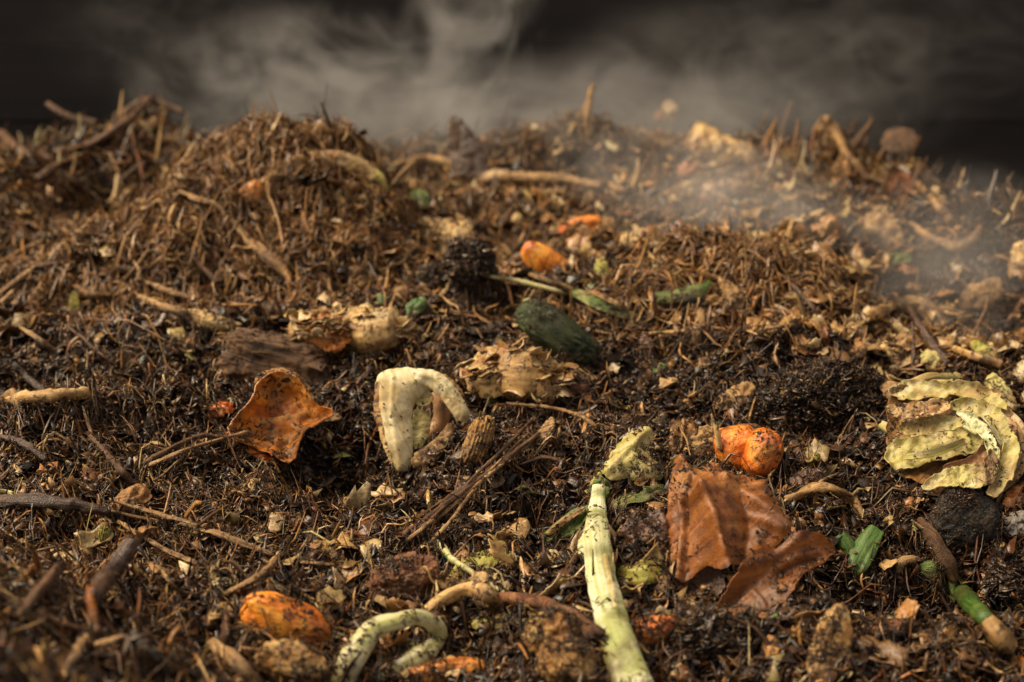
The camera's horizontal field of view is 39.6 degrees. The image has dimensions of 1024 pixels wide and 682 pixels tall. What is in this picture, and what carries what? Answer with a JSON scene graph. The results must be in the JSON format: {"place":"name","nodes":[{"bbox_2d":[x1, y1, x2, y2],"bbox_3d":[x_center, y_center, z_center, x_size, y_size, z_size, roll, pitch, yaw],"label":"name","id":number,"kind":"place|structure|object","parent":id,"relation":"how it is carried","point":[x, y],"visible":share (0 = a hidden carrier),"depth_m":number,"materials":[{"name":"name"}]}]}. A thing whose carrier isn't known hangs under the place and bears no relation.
{"place":"outdoors","nodes":[
{"label":"outdoors","id":0,"kind":"place"},
{"bbox_2d":[0,117,1023,681],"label":"compost ground","id":1,"kind":"structure","parent":0,"point":[584,163],"depth_m":1.30,"materials":[{"name":"soil"}]},
{"bbox_2d":[0,386,94,415],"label":"root piece","id":2,"kind":"object","parent":1,"relation":"on","point":[50,395],"visible":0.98,"depth_m":1.07,"materials":[{"name":"beige wood"}]},
{"bbox_2d":[45,101,99,125],"bbox_3d":[-0.742,-0.381,2.398,0.093,0.043,0.016,2,20,7],"label":"stick","id":3,"kind":"object","parent":1,"relation":"on","point":[69,116],"visible":0.85,"depth_m":2.40,"materials":[{"name":"brown wood"}]},
{"bbox_2d":[52,93,155,155],"bbox_3d":[-0.597,-0.347,2.216,0.078,0.038,0.406,2,20,6],"label":"stick","id":4,"kind":"object","parent":1,"relation":"on","point":[116,128],"visible":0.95,"depth_m":2.09,"materials":[{"name":"brown wood"}]},
{"bbox_2d":[115,96,185,116],"bbox_3d":[-0.611,-0.396,2.401,0.123,0.033,0.022,0,20,0],"label":"stick","id":5,"kind":"object","parent":4,"relation":"on","point":[178,110],"visible":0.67,"depth_m":2.40,"materials":[{"name":"brown wood"}]},
{"bbox_2d":[136,294,241,332],"bbox_3d":[-0.333,-0.032,1.358,0.056,0.046,0.202,-17,26,-39],"label":"root piece","id":6,"kind":"object","parent":1,"relation":"on","point":[195,314],"visible":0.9,"depth_m":1.30,"materials":[{"name":"beige wood"}]},
{"bbox_2d":[392,154,493,170],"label":"branch","id":7,"kind":"object","parent":1,"relation":"on","point":[443,161],"visible":0.44,"depth_m":2.20,"materials":[{"name":"beige wood"}]},
{"bbox_2d":[419,216,472,255],"bbox_3d":[-0.094,-0.120,1.622,0.103,0.037,0.051,0,20,0],"label":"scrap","id":8,"kind":"object","parent":1,"relation":"on","point":[463,228],"visible":0.43,"depth_m":1.62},
{"bbox_2d":[447,115,489,177],"bbox_3d":[-0.065,-0.278,2.061,0.064,0.108,0.158,0,20,0],"label":"wood shard","id":9,"kind":"object","parent":1,"relation":"on","point":[467,150],"visible":0.97,"depth_m":2.11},
{"bbox_2d":[444,246,493,289],"bbox_3d":[-0.041,-0.073,1.385,0.050,0.052,0.048,0,20,0],"label":"compost clod","id":10,"kind":"object","parent":1,"relation":"on","point":[461,284],"visible":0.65,"depth_m":1.37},
{"bbox_2d":[462,413,495,464],"bbox_3d":[-0.025,0.073,1.051,0.026,0.042,0.027,0,20,0],"label":"wood chip","id":11,"kind":"object","parent":1,"relation":"on","point":[475,446],"visible":1,"depth_m":1.04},
{"bbox_2d":[0,83,1023,681],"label":"shredded fibres","id":12,"kind":"object","parent":1,"relation":"on","point":[240,145],"visible":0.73,"depth_m":1.21,"materials":[{"name":"plant"}]},
{"bbox_2d":[0,434,47,462],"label":"twig","id":13,"kind":"object","parent":12,"relation":"on","point":[25,444],"visible":1,"depth_m":1.04,"materials":[{"name":"brown wood"}]},
{"bbox_2d":[0,128,57,163],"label":"stick","id":14,"kind":"object","parent":12,"relation":"on","point":[10,140],"visible":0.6,"depth_m":2.07,"materials":[{"name":"brown wood"}]},
{"bbox_2d":[12,560,65,621],"bbox_3d":[-0.235,0.124,0.704,0.008,0.014,0.067,0,20,0],"label":"stick","id":15,"kind":"object","parent":12,"relation":"on","point":[49,579],"visible":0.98,"depth_m":0.70,"materials":[{"name":"brown wood"}]},
{"bbox_2d":[33,158,66,182],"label":"stick","id":16,"kind":"object","parent":12,"relation":"on","point":[47,171],"visible":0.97,"depth_m":1.94,"materials":[{"name":"brown wood"}]},
{"bbox_2d":[0,491,110,516],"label":"stick","id":17,"kind":"object","parent":12,"relation":"on","point":[38,500],"visible":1,"depth_m":0.93,"materials":[{"name":"brown wood"}]},
{"bbox_2d":[31,608,88,631],"bbox_3d":[-0.218,0.138,0.694,0.032,0.018,0.006,-5,21,-14],"label":"stick","id":18,"kind":"object","parent":12,"relation":"on","point":[52,620],"visible":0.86,"depth_m":0.69,"materials":[{"name":"brown wood"}]},
{"bbox_2d":[62,633,89,673],"bbox_3d":[-0.200,0.143,0.657,0.009,0.018,0.054,-2,20,-5],"label":"stick","id":19,"kind":"object","parent":12,"relation":"on","point":[74,656],"visible":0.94,"depth_m":0.64,"materials":[{"name":"beige wood"}]},
{"bbox_2d":[84,583,101,634],"bbox_3d":[-0.208,0.134,0.705,0.006,0.013,0.062,-7,21,-18],"label":"stick","id":20,"kind":"object","parent":12,"relation":"on","point":[90,599],"visible":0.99,"depth_m":0.71,"materials":[{"name":"wood"}]},
{"bbox_2d":[87,434,135,485],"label":"twig","id":21,"kind":"object","parent":12,"relation":"on","point":[124,474],"visible":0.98,"depth_m":0.99,"materials":[{"name":"brown wood"}]},
{"bbox_2d":[84,535,144,603],"bbox_3d":[-0.220,0.126,0.773,0.021,0.034,0.100,0,20,0],"label":"stick","id":22,"kind":"object","parent":12,"relation":"on","point":[121,555],"visible":0.98,"depth_m":0.80,"materials":[{"name":"brown wood"}]},
{"bbox_2d":[109,484,151,512],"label":"dead leaf","id":23,"kind":"object","parent":12,"relation":"on","point":[129,495],"visible":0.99,"depth_m":0.96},
{"bbox_2d":[109,498,198,526],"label":"straw stalk","id":24,"kind":"object","parent":12,"relation":"on","point":[149,511],"visible":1,"depth_m":0.94,"materials":[{"name":"brown plant"}]},
{"bbox_2d":[116,520,217,570],"bbox_3d":[-0.216,0.126,0.885,0.010,0.027,0.143,-16,26,-38],"label":"straw stalk","id":25,"kind":"object","parent":12,"relation":"on","point":[165,549],"visible":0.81,"depth_m":0.89,"materials":[{"name":"brown plant"}]},
{"bbox_2d":[145,281,196,299],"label":"root piece","id":26,"kind":"object","parent":12,"relation":"on","point":[169,291],"visible":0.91,"depth_m":1.45,"materials":[{"name":"beige wood"}]},
{"bbox_2d":[141,433,223,464],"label":"twig","id":27,"kind":"object","parent":12,"relation":"on","point":[159,454],"visible":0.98,"depth_m":1.04,"materials":[{"name":"brown wood"}]},
{"bbox_2d":[144,429,248,467],"bbox_3d":[-0.227,0.079,1.048,0.087,0.016,0.021,-16,25,-36],"label":"twig","id":28,"kind":"object","parent":12,"relation":"on","point":[168,457],"visible":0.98,"depth_m":1.03,"materials":[{"name":"beige wood"}]},
{"bbox_2d":[177,190,241,226],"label":"twig","id":29,"kind":"object","parent":12,"relation":"on","point":[204,200],"visible":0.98,"depth_m":1.50,"materials":[{"name":"beige wood"}]},
{"bbox_2d":[207,401,234,420],"bbox_3d":[-0.231,0.055,1.122,0.024,0.012,0.020,0,20,0],"label":"vegetable peel","id":30,"kind":"object","parent":12,"relation":"on","point":[227,407],"visible":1,"depth_m":1.12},
{"bbox_2d":[177,522,273,555],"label":"straw stalk","id":31,"kind":"object","parent":12,"relation":"on","point":[232,539],"visible":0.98,"depth_m":0.90,"materials":[{"name":"brown plant"}]},
{"bbox_2d":[207,637,262,681],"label":"stick","id":32,"kind":"object","parent":12,"relation":"on","point":[236,661],"visible":0.98,"depth_m":0.73,"materials":[{"name":"beige wood"}]},
{"bbox_2d":[239,179,263,208],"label":"carrot piece","id":33,"kind":"object","parent":12,"relation":"on","point":[256,194],"visible":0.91,"depth_m":1.52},
{"bbox_2d":[223,550,281,596],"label":"straw stalk","id":34,"kind":"object","parent":12,"relation":"on","point":[271,565],"visible":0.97,"depth_m":0.81,"materials":[{"name":"brown plant"}]},
{"bbox_2d":[234,224,291,277],"bbox_3d":[-0.257,-0.092,1.472,0.089,0.051,0.018,18,27,41],"label":"wood splinter","id":35,"kind":"object","parent":12,"relation":"on","point":[265,256],"visible":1,"depth_m":1.47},
{"bbox_2d":[215,327,333,389],"bbox_3d":[-0.208,0.017,1.252,0.104,0.057,0.042,0,20,0],"label":"bark piece","id":36,"kind":"object","parent":12,"relation":"on","point":[297,356],"visible":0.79,"depth_m":1.24,"materials":[{"name":"brown wood"}]},
{"bbox_2d":[230,591,331,648],"bbox_3d":[-0.131,0.152,0.796,0.062,0.034,0.041,0,20,0],"label":"carrot piece","id":37,"kind":"object","parent":12,"relation":"on","point":[281,628],"visible":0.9,"depth_m":0.78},
{"bbox_2d":[225,367,340,464],"bbox_3d":[-0.178,0.054,1.101,0.084,0.061,0.081,0,20,0],"label":"vegetable peel","id":38,"kind":"object","parent":12,"relation":"on","point":[254,416],"visible":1,"depth_m":1.10,"materials":[{"name":"orange plant"}]},
{"bbox_2d":[254,638,329,681],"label":"pulp piece","id":39,"kind":"object","parent":12,"relation":"on","point":[300,654],"visible":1,"depth_m":0.73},
{"bbox_2d":[288,307,406,358],"bbox_3d":[-0.148,-0.006,1.278,0.112,0.056,0.070,0,20,0],"label":"root chunk","id":40,"kind":"object","parent":12,"relation":"on","point":[383,321],"visible":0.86,"depth_m":1.25,"materials":[{"name":"beige plant"}]},
{"bbox_2d":[319,150,387,190],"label":"leek leaf","id":41,"kind":"object","parent":12,"relation":"on","point":[356,164],"visible":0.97,"depth_m":1.59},
{"bbox_2d":[331,609,447,681],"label":"curled sprout","id":42,"kind":"object","parent":12,"relation":"on","point":[428,621],"visible":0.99,"depth_m":0.79,"materials":[{"name":"yellow plant"}]},
{"bbox_2d":[364,551,440,599],"bbox_3d":[-0.066,0.141,0.854,0.046,0.031,0.026,0,20,0],"label":"pulp piece","id":43,"kind":"object","parent":12,"relation":"on","point":[412,581],"visible":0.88,"depth_m":0.84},
{"bbox_2d":[405,297,427,315],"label":"leaf scrap","id":44,"kind":"object","parent":12,"relation":"on","point":[412,303],"visible":0.98,"depth_m":1.32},
{"bbox_2d":[405,188,431,208],"bbox_3d":[-0.110,-0.163,1.645,0.035,0.022,0.026,0,20,0],"label":"leaf scrap","id":45,"kind":"object","parent":12,"relation":"on","point":[426,202],"visible":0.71,"depth_m":1.64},
{"bbox_2d":[373,367,469,470],"bbox_3d":[-0.070,0.058,1.099,0.066,0.072,0.061,-10,22,-26],"label":"onion piece","id":46,"kind":"object","parent":12,"relation":"on","point":[392,426],"visible":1,"depth_m":1.09,"materials":[{"name":"beige plant"}]},
{"bbox_2d":[408,656,486,681],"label":"carrot piece","id":47,"kind":"object","parent":12,"relation":"on","point":[471,662],"visible":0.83,"depth_m":0.79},
{"bbox_2d":[424,581,504,612],"bbox_3d":[-0.025,0.158,0.837,0.056,0.035,0.026,-10,22,-25],"label":"root piece","id":48,"kind":"object","parent":12,"relation":"on","point":[453,594],"visible":0.98,"depth_m":0.83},
{"bbox_2d":[436,540,504,591],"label":"green stalk","id":49,"kind":"object","parent":12,"relation":"on","point":[448,555],"visible":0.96,"depth_m":0.88,"materials":[{"name":"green plant"}]},
{"bbox_2d":[398,416,557,544],"bbox_3d":[-0.025,0.099,1.021,0.042,0.024,0.222,8,21,21],"label":"twig bundle","id":50,"kind":"object","parent":12,"relation":"on","point":[467,491],"visible":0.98,"depth_m":1.02,"materials":[{"name":"brown wood"}]},
{"bbox_2d":[450,548,510,578],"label":"green leaf","id":51,"kind":"object","parent":12,"relation":"on","point":[487,561],"visible":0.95,"depth_m":0.88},
{"bbox_2d":[464,346,559,404],"bbox_3d":[0.000,0.028,1.173,0.083,0.054,0.068,0,20,0],"label":"dried leaf","id":52,"kind":"object","parent":12,"relation":"on","point":[518,369],"visible":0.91,"depth_m":1.15,"materials":[{"name":"plant"}]},
{"bbox_2d":[488,275,566,295],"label":"twig","id":53,"kind":"object","parent":12,"relation":"on","point":[533,284],"visible":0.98,"depth_m":1.39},
{"bbox_2d":[506,402,600,430],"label":"twig","id":54,"kind":"object","parent":12,"relation":"on","point":[585,418],"visible":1,"depth_m":1.13,"materials":[{"name":"beige wood"}]},
{"bbox_2d":[514,298,602,371],"bbox_3d":[0.039,-0.004,1.224,0.076,0.066,0.042,5,21,13],"label":"cucumber end","id":55,"kind":"object","parent":12,"relation":"on","point":[552,330],"visible":0.91,"depth_m":1.21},
{"bbox_2d":[523,609,597,681],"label":"pulp piece","id":56,"kind":"object","parent":12,"relation":"on","point":[556,625],"visible":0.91,"depth_m":0.75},
{"bbox_2d":[540,505,588,542],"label":"leek leaf","id":57,"kind":"object","parent":12,"relation":"on","point":[575,518],"visible":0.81,"depth_m":1.00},
{"bbox_2d":[557,215,604,232],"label":"carrot piece","id":58,"kind":"object","parent":12,"relation":"on","point":[594,221],"visible":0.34,"depth_m":1.72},
{"bbox_2d":[583,83,594,138],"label":"twig","id":59,"kind":"object","parent":12,"relation":"on","point":[587,110],"visible":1,"depth_m":2.19,"materials":[{"name":"beige wood"}]},
{"bbox_2d":[569,288,637,320],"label":"leek leaf","id":60,"kind":"object","parent":12,"relation":"on","point":[581,295],"visible":0.99,"depth_m":1.33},
{"bbox_2d":[578,476,653,681],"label":"leek stalk","id":61,"kind":"object","parent":12,"relation":"on","point":[625,649],"visible":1,"depth_m":0.81,"materials":[{"name":"yellow plant"}]},
{"bbox_2d":[603,426,662,481],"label":"cabbage leaf","id":62,"kind":"object","parent":12,"relation":"on","point":[623,451],"visible":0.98,"depth_m":1.00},
{"bbox_2d":[611,484,664,509],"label":"leek leaf","id":63,"kind":"object","parent":12,"relation":"on","point":[643,495],"visible":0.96,"depth_m":0.97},
{"bbox_2d":[616,560,669,594],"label":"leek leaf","id":64,"kind":"object","parent":12,"relation":"on","point":[641,576],"visible":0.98,"depth_m":0.85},
{"bbox_2d":[620,508,670,561],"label":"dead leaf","id":65,"kind":"object","parent":12,"relation":"on","point":[635,526],"visible":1,"depth_m":0.88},
{"bbox_2d":[631,614,678,644],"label":"carrot piece","id":66,"kind":"object","parent":12,"relation":"on","point":[650,636],"visible":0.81,"depth_m":0.79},
{"bbox_2d":[662,100,677,120],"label":"leaf scrap","id":67,"kind":"object","parent":12,"relation":"on","point":[670,107],"visible":0.99,"depth_m":2.40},
{"bbox_2d":[669,418,697,455],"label":"dead leaf","id":68,"kind":"object","parent":12,"relation":"on","point":[690,430],"visible":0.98,"depth_m":1.04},
{"bbox_2d":[655,280,716,302],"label":"leek leaf","id":69,"kind":"object","parent":12,"relation":"on","point":[700,290],"visible":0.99,"depth_m":1.32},
{"bbox_2d":[676,160,700,182],"bbox_3d":[0.246,-0.235,1.982,0.036,0.032,0.023,0,20,0],"label":"leaf scrap","id":70,"kind":"object","parent":12,"relation":"on","point":[684,168],"visible":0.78,"depth_m":1.98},
{"bbox_2d":[692,308,704,343],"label":"straw stalk","id":71,"kind":"object","parent":12,"relation":"on","point":[696,332],"visible":1,"depth_m":1.25,"materials":[{"name":"beige plant"}]},
{"bbox_2d":[688,425,714,463],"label":"dead leaf","id":72,"kind":"object","parent":12,"relation":"on","point":[699,434],"visible":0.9,"depth_m":1.03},
{"bbox_2d":[687,121,757,164],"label":"dead leaf","id":73,"kind":"object","parent":12,"relation":"on","point":[699,143],"visible":0.98,"depth_m":2.04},
{"bbox_2d":[666,454,791,600],"bbox_3d":[0.133,0.114,0.872,0.075,0.073,0.062,0,20,0],"label":"dead leaf","id":74,"kind":"object","parent":12,"relation":"on","point":[730,508],"visible":0.99,"depth_m":0.86,"materials":[{"name":"plant"}]},
{"bbox_2d":[718,276,743,312],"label":"dead leaf","id":75,"kind":"object","parent":12,"relation":"on","point":[727,289],"visible":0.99,"depth_m":1.32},
{"bbox_2d":[712,381,755,410],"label":"dead leaf","id":76,"kind":"object","parent":12,"relation":"on","point":[747,388],"visible":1,"depth_m":1.13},
{"bbox_2d":[713,530,834,617],"bbox_3d":[0.155,0.136,0.827,0.080,0.042,0.027,-12,23,-29],"label":"dead leaf","id":77,"kind":"object","parent":12,"relation":"on","point":[750,582],"visible":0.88,"depth_m":0.83,"materials":[{"name":"plant"}]},
{"bbox_2d":[789,467,826,489],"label":"dead leaf","id":78,"kind":"object","parent":12,"relation":"on","point":[795,478],"visible":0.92,"depth_m":1.00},
{"bbox_2d":[784,472,866,519],"bbox_3d":[0.213,0.102,0.984,0.054,0.024,0.062,0,20,0],"label":"dead frond","id":79,"kind":"object","parent":12,"relation":"on","point":[820,486],"visible":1,"depth_m":0.97,"materials":[{"name":"beige plant"}]},
{"bbox_2d":[812,115,839,162],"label":"dead leaf","id":80,"kind":"object","parent":12,"relation":"on","point":[831,127],"visible":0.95,"depth_m":2.06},
{"bbox_2d":[804,602,852,681],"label":"dead leaf","id":81,"kind":"object","parent":12,"relation":"on","point":[845,636],"visible":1,"depth_m":0.77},
{"bbox_2d":[826,118,874,199],"bbox_3d":[0.485,-0.261,2.038,0.066,0.087,0.185,5,21,13],"label":"dry tuft","id":82,"kind":"object","parent":12,"relation":"on","point":[854,163],"visible":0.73,"depth_m":2.02,"materials":[{"name":"brown plant"}]},
{"bbox_2d":[836,525,883,576],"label":"green leaf","id":83,"kind":"object","parent":12,"relation":"on","point":[862,544],"visible":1,"depth_m":0.94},
{"bbox_2d":[858,211,903,248],"bbox_3d":[0.426,-0.128,1.650,0.057,0.035,0.033,10,22,25],"label":"leaf scrap","id":84,"kind":"object","parent":12,"relation":"on","point":[889,230],"visible":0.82,"depth_m":1.64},
{"bbox_2d":[863,618,915,635],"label":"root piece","id":85,"kind":"object","parent":12,"relation":"on","point":[896,622],"visible":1,"depth_m":0.81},
{"bbox_2d":[885,166,914,200],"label":"dead leaf","id":86,"kind":"object","parent":12,"relation":"on","point":[906,179],"visible":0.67,"depth_m":1.98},
{"bbox_2d":[893,555,916,574],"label":"root piece","id":87,"kind":"object","parent":12,"relation":"on","point":[904,561],"visible":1,"depth_m":0.94,"materials":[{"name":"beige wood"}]},
{"bbox_2d":[920,349,941,370],"bbox_3d":[0.365,0.017,1.239,0.020,0.017,0.012,16,25,37],"label":"leaf scrap","id":88,"kind":"object","parent":12,"relation":"on","point":[932,356],"visible":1,"depth_m":1.24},
{"bbox_2d":[920,560,944,579],"bbox_3d":[0.280,0.152,0.947,0.019,0.013,0.012,0,20,0],"label":"green bud","id":89,"kind":"object","parent":12,"relation":"on","point":[928,569],"visible":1,"depth_m":0.94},
{"bbox_2d":[917,517,958,581],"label":"twisted stalk","id":90,"kind":"object","parent":12,"relation":"on","point":[944,555],"visible":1,"depth_m":0.94,"materials":[{"name":"brown plant"}]},
{"bbox_2d":[878,372,1023,498],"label":"cabbage","id":91,"kind":"object","parent":12,"relation":"on","point":[938,401],"visible":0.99,"depth_m":1.00,"materials":[{"name":"yellow plant"}]},
{"bbox_2d":[952,346,1002,368],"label":"root piece","id":92,"kind":"object","parent":12,"relation":"on","point":[997,363],"visible":0.99,"depth_m":1.21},
{"bbox_2d":[944,574,1016,652],"bbox_3d":[0.283,0.165,0.875,0.024,0.073,0.162,3,20,8],"label":"green stalk","id":93,"kind":"object","parent":12,"relation":"on","point":[966,597],"visible":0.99,"depth_m":0.80,"materials":[{"name":"green plant"}]},
{"bbox_2d":[960,277,1003,310],"bbox_3d":[0.501,-0.051,1.518,0.043,0.034,0.018,2,20,5],"label":"leaf scrap","id":94,"kind":"object","parent":12,"relation":"on","point":[980,291],"visible":1,"depth_m":1.52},
{"bbox_2d":[970,340,997,357],"bbox_3d":[0.404,0.008,1.216,0.025,0.013,0.011,19,27,41],"label":"leaf scrap","id":95,"kind":"object","parent":12,"relation":"on","point":[976,345],"visible":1,"depth_m":1.22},
{"bbox_2d":[985,372,1016,410],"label":"cabbage leaf","id":96,"kind":"object","parent":12,"relation":"on","point":[1004,386],"visible":0.74,"depth_m":1.14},
{"bbox_2d":[1000,510,1023,535],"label":"white scrap","id":97,"kind":"object","parent":12,"relation":"on","point":[1018,520],"visible":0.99,"depth_m":0.97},
{"bbox_2d":[1002,483,1023,508],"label":"dead leaf","id":98,"kind":"object","parent":12,"relation":"on","point":[1010,498],"visible":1,"depth_m":1.00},
{"bbox_2d":[1010,241,1023,271],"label":"leaf scrap","id":99,"kind":"object","parent":12,"relation":"on","point":[1017,259],"visible":1,"depth_m":1.53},
{"bbox_2d":[0,0,1023,204],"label":"board wall","id":100,"kind":"structure","parent":1,"relation":"on","point":[945,78],"depth_m":3.13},
{"bbox_2d":[0,110,1023,681],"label":"leaf shreds","id":101,"kind":"object","parent":1,"relation":"on","point":[406,326],"visible":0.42,"depth_m":1.15,"materials":[{"name":"plant"}]},
{"bbox_2d":[0,97,1023,681],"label":"compost crumbs","id":102,"kind":"object","parent":1,"relation":"on","point":[652,531],"visible":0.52,"depth_m":1.06,"materials":[{"name":"soil"}]},
{"bbox_2d":[475,172,603,189],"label":"branch","id":103,"kind":"object","parent":1,"relation":"on","point":[517,177],"visible":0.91,"depth_m":2.03,"materials":[{"name":"beige wood"}]},
{"bbox_2d":[521,241,574,272],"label":"carrot piece","id":104,"kind":"object","parent":1,"relation":"on","point":[537,251],"visible":0.59,"depth_m":1.45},
{"bbox_2d":[499,591,605,646],"bbox_3d":[0.021,0.156,0.815,0.016,0.038,0.112,-10,22,-26],"label":"root piece","id":105,"kind":"object","parent":1,"relation":"on","point":[508,598],"visible":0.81,"depth_m":0.81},
{"bbox_2d":[710,414,783,478],"bbox_3d":[0.166,0.072,1.033,0.051,0.052,0.084,0,20,0],"label":"carrot piece","id":106,"kind":"object","parent":1,"relation":"on","point":[751,452],"visible":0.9,"depth_m":1.00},
{"bbox_2d":[752,368,883,434],"bbox_3d":[0.241,0.053,1.143,0.139,0.074,0.066,0,20,0],"label":"compost clod","id":107,"kind":"object","parent":1,"relation":"on","point":[877,390],"visible":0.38,"depth_m":1.12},
{"bbox_2d":[881,127,918,153],"bbox_3d":[0.656,-0.339,2.406,0.063,0.040,0.037,0,20,0],"label":"leaf scrap","id":108,"kind":"object","parent":1,"relation":"on","point":[906,134],"visible":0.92,"depth_m":2.40,"materials":[{"name":"brown plant"}]},
{"bbox_2d":[863,295,947,327],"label":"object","id":109,"kind":"object","parent":1,"relation":"on","point":[875,312],"visible":0.8,"depth_m":1.52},
{"bbox_2d":[903,297,952,366],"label":"twig","id":110,"kind":"object","parent":1,"relation":"on","point":[932,344],"visible":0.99,"depth_m":1.27,"materials":[{"name":"brown wood"}]},
{"bbox_2d":[915,180,958,227],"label":"root piece","id":111,"kind":"object","parent":1,"relation":"on","point":[947,216],"visible":0.84,"depth_m":1.65,"materials":[{"name":"beige plant"}]},
{"bbox_2d":[909,221,983,251],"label":"root piece","id":112,"kind":"object","parent":1,"relation":"on","point":[970,241],"visible":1,"depth_m":1.59,"materials":[{"name":"beige plant"}]},
{"bbox_2d":[928,486,1000,549],"bbox_3d":[0.306,0.121,0.963,0.047,0.047,0.028,0,20,0],"label":"compost clod","id":113,"kind":"object","parent":1,"relation":"on","point":[951,521],"visible":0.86,"depth_m":0.95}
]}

